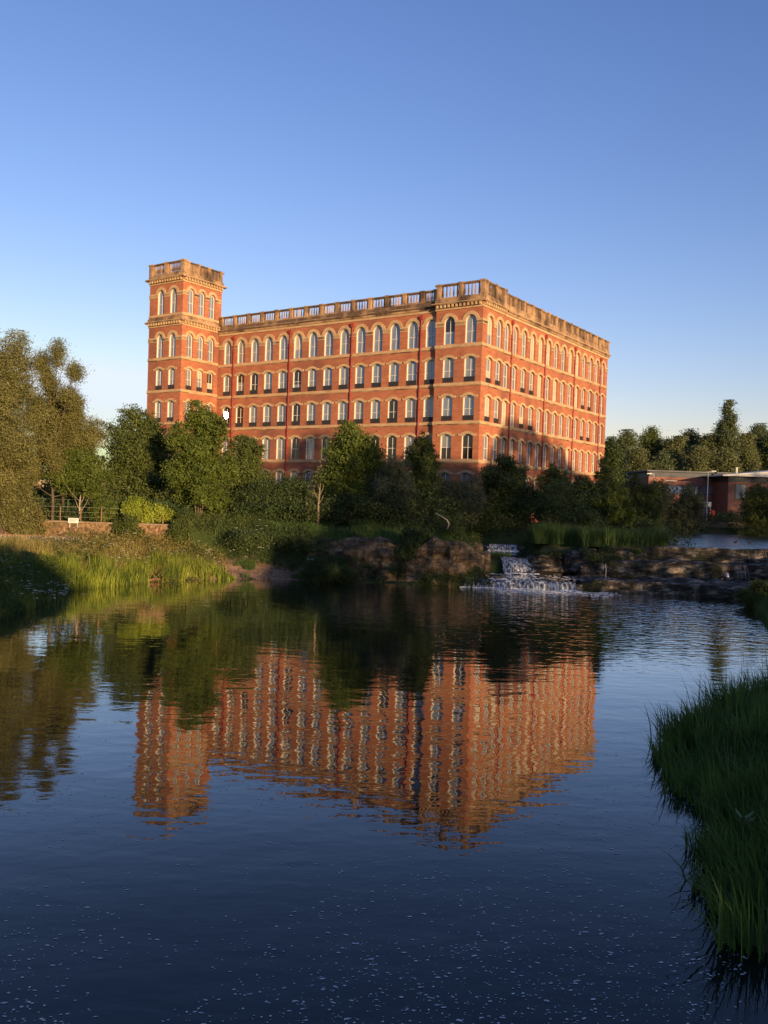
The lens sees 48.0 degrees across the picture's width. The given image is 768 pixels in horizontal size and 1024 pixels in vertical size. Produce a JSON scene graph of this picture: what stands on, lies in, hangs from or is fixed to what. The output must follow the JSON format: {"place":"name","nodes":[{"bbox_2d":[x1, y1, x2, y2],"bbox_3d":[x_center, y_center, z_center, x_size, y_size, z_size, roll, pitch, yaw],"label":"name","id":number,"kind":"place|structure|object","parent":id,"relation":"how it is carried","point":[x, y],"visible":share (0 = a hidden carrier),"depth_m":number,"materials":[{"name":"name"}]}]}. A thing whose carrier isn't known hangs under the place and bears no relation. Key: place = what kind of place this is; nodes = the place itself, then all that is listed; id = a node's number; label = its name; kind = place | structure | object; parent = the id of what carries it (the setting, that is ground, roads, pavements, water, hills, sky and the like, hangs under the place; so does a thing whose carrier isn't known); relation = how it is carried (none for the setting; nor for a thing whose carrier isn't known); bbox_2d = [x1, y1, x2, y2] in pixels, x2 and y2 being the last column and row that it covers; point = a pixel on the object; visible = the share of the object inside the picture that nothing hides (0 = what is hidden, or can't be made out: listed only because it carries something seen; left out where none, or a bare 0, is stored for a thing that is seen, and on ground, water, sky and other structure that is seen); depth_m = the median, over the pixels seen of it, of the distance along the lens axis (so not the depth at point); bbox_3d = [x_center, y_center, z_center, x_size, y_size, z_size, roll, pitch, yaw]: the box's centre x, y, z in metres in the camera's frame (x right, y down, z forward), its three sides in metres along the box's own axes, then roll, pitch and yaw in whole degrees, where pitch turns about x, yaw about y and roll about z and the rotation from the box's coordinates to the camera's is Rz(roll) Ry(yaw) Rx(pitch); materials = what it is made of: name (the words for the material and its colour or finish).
{"place":"outdoors","nodes":[
{"label":"outdoors","id":0,"kind":"place"},
{"bbox_2d":[0,533,228,573],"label":"dry grass","id":1,"kind":"structure","parent":0,"point":[32,545],"depth_m":66.13,"materials":[{"name":"green plant"}]},
{"bbox_2d":[214,517,510,559],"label":"shade grass","id":2,"kind":"structure","parent":0,"point":[357,529],"depth_m":79.04,"materials":[{"name":"green plant"}]},
{"bbox_2d":[0,579,767,1023],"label":"river water","id":3,"kind":"structure","parent":0,"point":[344,707],"depth_m":19.52,"materials":[{"name":"blue liquid"}]},
{"bbox_2d":[3,554,82,611],"bbox_3d":[-22.818,3.964,54.002,6.203,2.947,14.548,1,1,-26],"label":"cow parsley","id":4,"kind":"object","parent":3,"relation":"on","point":[45,592],"visible":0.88,"depth_m":50.48,"materials":[{"name":"green plant"}]},
{"bbox_2d":[0,738,747,1023],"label":"foam flecks","id":5,"kind":"object","parent":3,"relation":"on","point":[293,1001],"visible":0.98,"depth_m":13.27,"materials":[{"name":"white liquid"}]},
{"bbox_2d":[464,577,521,588],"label":"waterfall","id":6,"kind":"structure","parent":3,"relation":"on","point":[500,583],"depth_m":70.90,"materials":[{"name":"white liquid"}]},
{"bbox_2d":[461,549,615,596],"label":"foam froth","id":7,"kind":"object","parent":3,"relation":"on","point":[513,589],"visible":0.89,"depth_m":70.56,"materials":[{"name":"white liquid"}]},
{"bbox_2d":[521,581,575,589],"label":"waterfall","id":8,"kind":"structure","parent":3,"relation":"on","point":[550,585],"depth_m":70.92,"materials":[{"name":"white liquid"}]},
{"bbox_2d":[632,642,767,962],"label":"reeds","id":9,"kind":"object","parent":3,"relation":"on","point":[752,714],"visible":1,"depth_m":19.30,"materials":[{"name":"green plant"}]},
{"bbox_2d":[653,686,767,943],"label":"dead stems","id":10,"kind":"object","parent":3,"relation":"on","point":[724,785],"visible":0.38,"depth_m":21.11,"materials":[{"name":"brown plant"}]},
{"bbox_2d":[0,495,767,952],"bbox_3d":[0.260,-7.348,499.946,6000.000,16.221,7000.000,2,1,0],"label":"ground","id":11,"kind":"structure","parent":0,"point":[200,535],"depth_m":75.56,"materials":[{"name":"brown soil"}]},
{"bbox_2d":[0,328,62,540],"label":"willow tree","id":12,"kind":"object","parent":11,"relation":"on","point":[15,392],"visible":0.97,"depth_m":73.12,"materials":[{"name":"green plant"}]},
{"bbox_2d":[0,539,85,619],"bbox_3d":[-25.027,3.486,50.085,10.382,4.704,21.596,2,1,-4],"label":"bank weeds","id":13,"kind":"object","parent":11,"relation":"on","point":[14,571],"visible":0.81,"depth_m":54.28,"materials":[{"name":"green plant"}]},
{"bbox_2d":[0,542,91,619],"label":"bank grass","id":14,"kind":"structure","parent":11,"relation":"on","point":[9,610],"depth_m":53.70,"materials":[{"name":"green plant"}]},
{"bbox_2d":[18,337,94,519],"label":"willow tree","id":15,"kind":"object","parent":11,"relation":"on","point":[50,382],"visible":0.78,"depth_m":76.34,"materials":[{"name":"green plant"}]},
{"bbox_2d":[35,389,108,517],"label":"willow tree","id":16,"kind":"object","parent":11,"relation":"on","point":[93,430],"visible":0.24,"depth_m":79.14,"materials":[{"name":"green plant"}]},
{"bbox_2d":[40,445,115,520],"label":"maple tree","id":17,"kind":"object","parent":11,"relation":"on","point":[83,481],"visible":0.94,"depth_m":76.61,"materials":[{"name":"green plant"}]},
{"bbox_2d":[4,520,170,544],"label":"stone wall","id":18,"kind":"structure","parent":11,"relation":"on","point":[61,525],"depth_m":75.73,"materials":[{"name":"brown stone"}]},
{"bbox_2d":[86,499,122,521],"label":"elder bush","id":19,"kind":"object","parent":11,"relation":"on","point":[108,515],"visible":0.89,"depth_m":76.91,"materials":[{"name":"green plant"}]},
{"bbox_2d":[6,491,203,523],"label":"undergrowth","id":20,"kind":"object","parent":11,"relation":"on","point":[72,512],"visible":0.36,"depth_m":78.82,"materials":[{"name":"green plant"}]},
{"bbox_2d":[106,513,145,541],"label":"elder bush","id":21,"kind":"object","parent":11,"relation":"on","point":[127,521],"visible":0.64,"depth_m":74.66,"materials":[{"name":"green plant"}]},
{"bbox_2d":[29,524,226,585],"bbox_3d":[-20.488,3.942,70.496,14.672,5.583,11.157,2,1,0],"label":"bank weeds","id":22,"kind":"object","parent":11,"relation":"on","point":[112,535],"visible":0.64,"depth_m":70.33,"materials":[{"name":"green plant"}]},
{"bbox_2d":[30,545,235,590],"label":"bank grass","id":23,"kind":"structure","parent":11,"relation":"on","point":[108,575],"depth_m":64.94,"materials":[{"name":"green plant"}]},
{"bbox_2d":[21,479,248,521],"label":"undergrowth","id":24,"kind":"object","parent":11,"relation":"on","point":[40,493],"visible":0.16,"depth_m":85.90,"materials":[{"name":"green plant"}]},
{"bbox_2d":[100,403,179,499],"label":"sycamore tree","id":25,"kind":"object","parent":11,"relation":"on","point":[138,458],"visible":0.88,"depth_m":88.69,"materials":[{"name":"green plant"}]},
{"bbox_2d":[120,496,176,523],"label":"laurel bush","id":26,"kind":"object","parent":11,"relation":"on","point":[140,507],"visible":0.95,"depth_m":75.81,"materials":[{"name":"yellow plant"}]},
{"bbox_2d":[165,512,196,544],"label":"elder bush","id":27,"kind":"object","parent":11,"relation":"on","point":[180,528],"visible":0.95,"depth_m":74.61,"materials":[{"name":"green plant"}]},
{"bbox_2d":[157,398,245,519],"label":"sycamore tree","id":28,"kind":"object","parent":11,"relation":"on","point":[196,472],"visible":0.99,"depth_m":80.85,"materials":[{"name":"green plant"}]},
{"bbox_2d":[177,507,268,545],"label":"bank weeds","id":29,"kind":"object","parent":11,"relation":"on","point":[208,519],"visible":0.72,"depth_m":78.16,"materials":[{"name":"green plant"}]},
{"bbox_2d":[213,528,281,549],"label":"bramble bush","id":30,"kind":"object","parent":11,"relation":"on","point":[244,538],"visible":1,"depth_m":74.53,"materials":[{"name":"green plant"}]},
{"bbox_2d":[217,433,278,496],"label":"sycamore tree","id":31,"kind":"object","parent":11,"relation":"on","point":[247,454],"visible":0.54,"depth_m":90.81,"materials":[{"name":"green plant"}]},
{"bbox_2d":[211,546,313,578],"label":"shade grass","id":32,"kind":"structure","parent":11,"relation":"on","point":[253,566],"depth_m":74.37,"materials":[{"name":"green plant"}]},
{"bbox_2d":[226,513,319,571],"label":"bank weeds","id":33,"kind":"object","parent":11,"relation":"on","point":[238,553],"visible":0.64,"depth_m":75.66,"materials":[{"name":"green plant"}]},
{"bbox_2d":[237,473,313,521],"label":"hawthorn tree","id":34,"kind":"object","parent":11,"relation":"on","point":[261,489],"visible":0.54,"depth_m":84.78,"materials":[{"name":"green plant"}]},
{"bbox_2d":[301,485,335,525],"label":"elder bush","id":35,"kind":"object","parent":11,"relation":"on","point":[311,496],"visible":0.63,"depth_m":82.01,"materials":[{"name":"green plant"}]},
{"bbox_2d":[300,554,360,582],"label":"sedge bush","id":36,"kind":"object","parent":11,"relation":"on","point":[339,564],"visible":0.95,"depth_m":71.26,"materials":[{"name":"green plant"}]},
{"bbox_2d":[229,473,468,540],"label":"undergrowth","id":37,"kind":"object","parent":11,"relation":"on","point":[337,511],"visible":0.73,"depth_m":81.57,"materials":[{"name":"green plant"}]},
{"bbox_2d":[307,419,392,522],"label":"sycamore tree","id":38,"kind":"object","parent":11,"relation":"on","point":[355,456],"visible":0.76,"depth_m":84.38,"materials":[{"name":"green plant"}]},
{"bbox_2d":[306,536,414,581],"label":"rock outcrop","id":39,"kind":"object","parent":11,"relation":"on","point":[379,549],"visible":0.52,"depth_m":73.74,"materials":[{"name":"stone"}]},
{"bbox_2d":[278,531,467,554],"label":"rock plants","id":40,"kind":"object","parent":11,"relation":"on","point":[293,539],"visible":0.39,"depth_m":75.59,"materials":[{"name":"green plant"}]},
{"bbox_2d":[145,258,610,522],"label":"mill building","id":41,"kind":"structure","parent":11,"relation":"on","point":[471,384],"depth_m":113.14,"materials":[{"name":"red brick"}]},
{"bbox_2d":[373,325,382,351],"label":"window","id":42,"kind":"structure","parent":41,"relation":"in","point":[378,333],"depth_m":108.31,"materials":[{"name":"white paint"}]},
{"bbox_2d":[390,324,399,349],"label":"window","id":43,"kind":"structure","parent":41,"relation":"in","point":[395,329],"depth_m":106.79,"materials":[{"name":"white paint"}]},
{"bbox_2d":[406,361,416,385],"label":"window","id":44,"kind":"structure","parent":41,"relation":"in","point":[411,366],"depth_m":105.31,"materials":[{"name":"white paint"}]},
{"bbox_2d":[408,322,417,348],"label":"window","id":45,"kind":"structure","parent":41,"relation":"in","point":[413,327],"depth_m":105.29,"materials":[{"name":"white paint"}]},
{"bbox_2d":[423,398,433,421],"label":"window","id":46,"kind":"structure","parent":41,"relation":"in","point":[428,402],"depth_m":103.91,"materials":[{"name":"glass"}]},
{"bbox_2d":[424,360,434,384],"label":"window","id":47,"kind":"structure","parent":41,"relation":"in","point":[430,364],"depth_m":103.86,"materials":[{"name":"glass"}]},
{"bbox_2d":[426,320,435,346],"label":"window","id":48,"kind":"structure","parent":41,"relation":"in","point":[430,328],"depth_m":103.83,"materials":[{"name":"glass"}]},
{"bbox_2d":[440,434,450,458],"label":"window","id":49,"kind":"structure","parent":41,"relation":"in","point":[445,448],"depth_m":102.05,"materials":[{"name":"grey glass"}]},
{"bbox_2d":[441,396,452,420],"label":"window","id":50,"kind":"structure","parent":41,"relation":"in","point":[447,400],"depth_m":101.87,"materials":[{"name":"glass"}]},
{"bbox_2d":[442,358,453,382],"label":"window","id":51,"kind":"structure","parent":41,"relation":"in","point":[448,363],"depth_m":101.82,"materials":[{"name":"grey glass"}]},
{"bbox_2d":[444,317,454,344],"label":"window","id":52,"kind":"structure","parent":41,"relation":"in","point":[449,329],"depth_m":101.82,"materials":[{"name":"white paint"}]},
{"bbox_2d":[461,434,472,458],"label":"window","id":53,"kind":"structure","parent":41,"relation":"in","point":[467,439],"depth_m":100.37,"materials":[{"name":"glass"}]},
{"bbox_2d":[462,395,473,419],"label":"window","id":54,"kind":"structure","parent":41,"relation":"in","point":[468,401],"depth_m":100.22,"materials":[{"name":"glass"}]},
{"bbox_2d":[464,356,475,381],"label":"window","id":55,"kind":"structure","parent":41,"relation":"in","point":[469,366],"depth_m":100.17,"materials":[{"name":"glass"}]},
{"bbox_2d":[465,315,476,342],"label":"window","id":56,"kind":"structure","parent":41,"relation":"in","point":[471,322],"depth_m":100.17,"materials":[{"name":"grey glass"}]},
{"bbox_2d":[274,555,495,587],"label":"rock plants","id":57,"kind":"object","parent":11,"relation":"on","point":[427,576],"visible":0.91,"depth_m":71.16,"materials":[{"name":"green plant"}]},
{"bbox_2d":[364,453,422,524],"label":"goat willow","id":58,"kind":"object","parent":11,"relation":"on","point":[393,481],"visible":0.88,"depth_m":81.97,"materials":[{"name":"green plant"}]},
{"bbox_2d":[390,526,432,562],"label":"bramble bush","id":59,"kind":"object","parent":11,"relation":"on","point":[412,540],"visible":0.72,"depth_m":72.87,"materials":[{"name":"green plant"}]},
{"bbox_2d":[400,430,448,523],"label":"alder tree","id":60,"kind":"object","parent":11,"relation":"on","point":[422,457],"visible":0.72,"depth_m":86.88,"materials":[{"name":"green plant"}]},
{"bbox_2d":[413,535,490,586],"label":"boulder","id":61,"kind":"object","parent":11,"relation":"on","point":[433,553],"visible":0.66,"depth_m":71.84,"materials":[{"name":"stone"}]},
{"bbox_2d":[420,472,490,527],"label":"goat willow","id":62,"kind":"object","parent":11,"relation":"on","point":[472,504],"visible":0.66,"depth_m":86.76,"materials":[{"name":"green plant"}]},
{"bbox_2d":[459,494,552,542],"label":"undergrowth","id":63,"kind":"object","parent":11,"relation":"on","point":[533,508],"visible":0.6,"depth_m":89.49,"materials":[{"name":"green plant"}]},
{"bbox_2d":[475,453,542,524],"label":"alder tree","id":64,"kind":"object","parent":11,"relation":"on","point":[504,477],"visible":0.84,"depth_m":90.93,"materials":[{"name":"green plant"}]},
{"bbox_2d":[525,554,570,574],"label":"rock ledge","id":65,"kind":"object","parent":11,"relation":"on","point":[543,564],"visible":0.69,"depth_m":79.02,"materials":[{"name":"stone"}]},
{"bbox_2d":[527,461,574,523],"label":"alder tree","id":66,"kind":"object","parent":11,"relation":"on","point":[552,474],"visible":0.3,"depth_m":93.34,"materials":[{"name":"green plant"}]},
{"bbox_2d":[564,475,608,526],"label":"alder tree","id":67,"kind":"object","parent":11,"relation":"on","point":[595,490],"visible":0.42,"depth_m":91.71,"materials":[{"name":"green plant"}]},
{"bbox_2d":[525,521,670,546],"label":"tall grass","id":68,"kind":"structure","parent":11,"relation":"on","point":[562,535],"depth_m":79.55,"materials":[{"name":"green plant"}]},
{"bbox_2d":[592,453,615,497],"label":"birch tree","id":69,"kind":"object","parent":11,"relation":"on","point":[603,473],"visible":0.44,"depth_m":96.61,"materials":[{"name":"green plant"}]},
{"bbox_2d":[563,546,647,571],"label":"rock ledge","id":70,"kind":"object","parent":11,"relation":"on","point":[572,559],"visible":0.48,"depth_m":77.58,"materials":[{"name":"stone"}]},
{"bbox_2d":[529,478,695,547],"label":"undergrowth","id":71,"kind":"object","parent":11,"relation":"on","point":[589,516],"visible":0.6,"depth_m":86.75,"materials":[{"name":"green plant"}]},
{"bbox_2d":[592,482,637,529],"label":"hazel bush","id":72,"kind":"object","parent":11,"relation":"on","point":[616,506],"visible":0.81,"depth_m":90.09,"materials":[{"name":"green plant"}]},
{"bbox_2d":[604,436,628,488],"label":"woodland tree","id":73,"kind":"object","parent":11,"relation":"on","point":[612,449],"visible":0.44,"depth_m":148.67,"materials":[{"name":"green plant"}]},
{"bbox_2d":[612,429,642,484],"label":"woodland tree","id":74,"kind":"object","parent":11,"relation":"on","point":[629,441],"visible":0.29,"depth_m":176.61,"materials":[{"name":"green plant"}]},
{"bbox_2d":[621,447,655,488],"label":"birch tree","id":75,"kind":"object","parent":11,"relation":"on","point":[636,458],"visible":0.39,"depth_m":163.70,"materials":[{"name":"green plant"}]},
{"bbox_2d":[625,471,665,529],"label":"yew tree","id":76,"kind":"object","parent":11,"relation":"on","point":[647,501],"visible":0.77,"depth_m":102.89,"materials":[{"name":"green plant"}]},
{"bbox_2d":[634,425,667,465],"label":"woodland tree","id":77,"kind":"object","parent":11,"relation":"on","point":[650,436],"visible":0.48,"depth_m":184.06,"materials":[{"name":"green plant"}]},
{"bbox_2d":[575,576,749,601],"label":"rock ledge","id":78,"kind":"object","parent":11,"relation":"on","point":[711,588],"visible":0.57,"depth_m":70.02,"materials":[{"name":"grey stone"}]},
{"bbox_2d":[653,478,672,528],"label":"goat willow","id":79,"kind":"object","parent":11,"relation":"on","point":[663,513],"visible":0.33,"depth_m":117.50,"materials":[{"name":"green plant"}]},
{"bbox_2d":[649,450,681,470],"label":"woodland tree","id":80,"kind":"object","parent":11,"relation":"on","point":[662,461],"visible":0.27,"depth_m":166.81,"materials":[{"name":"green plant"}]},
{"bbox_2d":[573,558,767,582],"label":"rock ledge","id":81,"kind":"object","parent":11,"relation":"on","point":[662,568],"visible":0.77,"depth_m":75.00,"materials":[{"name":"stone"}]},
{"bbox_2d":[577,542,647,562],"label":"rock plants","id":82,"kind":"object","parent":81,"relation":"on","point":[589,554],"visible":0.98,"depth_m":76.02,"materials":[{"name":"green plant"}]},
{"bbox_2d":[655,435,689,470],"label":"birch tree","id":83,"kind":"object","parent":11,"relation":"on","point":[676,443],"visible":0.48,"depth_m":178.31,"materials":[{"name":"green plant"}]},
{"bbox_2d":[623,470,730,522],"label":"brick building","id":84,"kind":"structure","parent":11,"relation":"on","point":[677,481],"depth_m":149.90,"materials":[{"name":"red brick"}]},
{"bbox_2d":[665,482,708,532],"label":"alder bush","id":85,"kind":"object","parent":11,"relation":"on","point":[687,506],"visible":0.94,"depth_m":124.67,"materials":[{"name":"green plant"}]},
{"bbox_2d":[609,546,767,563],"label":"weir wall","id":86,"kind":"structure","parent":11,"relation":"on","point":[713,554],"depth_m":77.84,"materials":[{"name":"grey stone"}]},
{"bbox_2d":[678,428,702,465],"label":"woodland tree","id":87,"kind":"object","parent":11,"relation":"on","point":[692,434],"visible":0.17,"depth_m":188.28,"materials":[{"name":"green plant"}]},
{"bbox_2d":[676,445,716,471],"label":"birch tree","id":88,"kind":"object","parent":11,"relation":"on","point":[699,458],"visible":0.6,"depth_m":170.49,"materials":[{"name":"green plant"}]},
{"bbox_2d":[645,509,767,532],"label":"undergrowth","id":89,"kind":"object","parent":11,"relation":"on","point":[713,519],"visible":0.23,"depth_m":131.95,"materials":[{"name":"green plant"}]},
{"bbox_2d":[693,433,721,466],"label":"birch tree","id":90,"kind":"object","parent":11,"relation":"on","point":[708,441],"visible":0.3,"depth_m":182.38,"materials":[{"name":"green plant"}]},
{"bbox_2d":[709,447,745,472],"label":"birch tree","id":91,"kind":"object","parent":11,"relation":"on","point":[727,461],"visible":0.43,"depth_m":168.80,"materials":[{"name":"green plant"}]},
{"bbox_2d":[713,399,745,463],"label":"poplar tree","id":92,"kind":"object","parent":11,"relation":"on","point":[727,429],"visible":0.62,"depth_m":180.84,"materials":[{"name":"green plant"}]},
{"bbox_2d":[704,467,767,522],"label":"canopy building","id":93,"kind":"structure","parent":11,"relation":"on","point":[727,488],"depth_m":142.96,"materials":[{"name":"brick"}]},
{"bbox_2d":[731,579,767,606],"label":"alder bush","id":94,"kind":"object","parent":11,"relation":"on","point":[758,589],"visible":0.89,"depth_m":62.02,"materials":[{"name":"green plant"}]},
{"bbox_2d":[735,432,765,472],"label":"birch tree","id":95,"kind":"object","parent":11,"relation":"on","point":[751,459],"visible":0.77,"depth_m":184.03,"materials":[{"name":"green plant"}]},
{"bbox_2d":[734,481,767,535],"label":"alder bush","id":96,"kind":"object","parent":11,"relation":"on","point":[753,507],"visible":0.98,"depth_m":123.07,"materials":[{"name":"green plant"}]},
{"bbox_2d":[746,422,767,470],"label":"woodland tree","id":97,"kind":"object","parent":11,"relation":"on","point":[759,431],"visible":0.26,"depth_m":194.12,"materials":[{"name":"green plant"}]},
{"bbox_2d":[755,431,767,470],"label":"woodland tree","id":98,"kind":"object","parent":11,"relation":"on","point":[763,452],"visible":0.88,"depth_m":188.17,"materials":[{"name":"green plant"}]},
{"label":"rock shelf","id":99,"kind":"object","parent":11,"relation":"on","visible":0},
{"bbox_2d":[501,556,535,571],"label":"waterfall","id":100,"kind":"structure","parent":99,"relation":"on","point":[512,564],"depth_m":79.44,"materials":[{"name":"white liquid"}]},
{"bbox_2d":[0,0,767,486],"label":"sky","id":101,"kind":"structure","parent":0,"point":[603,164],"materials":[{"name":"blue"}]},
{"bbox_2d":[481,571,582,582],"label":"shallow water","id":102,"kind":"structure","parent":0,"point":[554,577],"depth_m":75.09,"materials":[{"name":"white liquid"}]},
{"bbox_2d":[611,533,767,548],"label":"weir pool","id":103,"kind":"structure","parent":0,"point":[709,540],"depth_m":98.29,"materials":[{"name":"blue liquid"}]},
{"bbox_2d":[751,595,767,626],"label":"bank grass","id":104,"kind":"structure","parent":0,"point":[762,609],"depth_m":58.77,"materials":[{"name":"green plant"}]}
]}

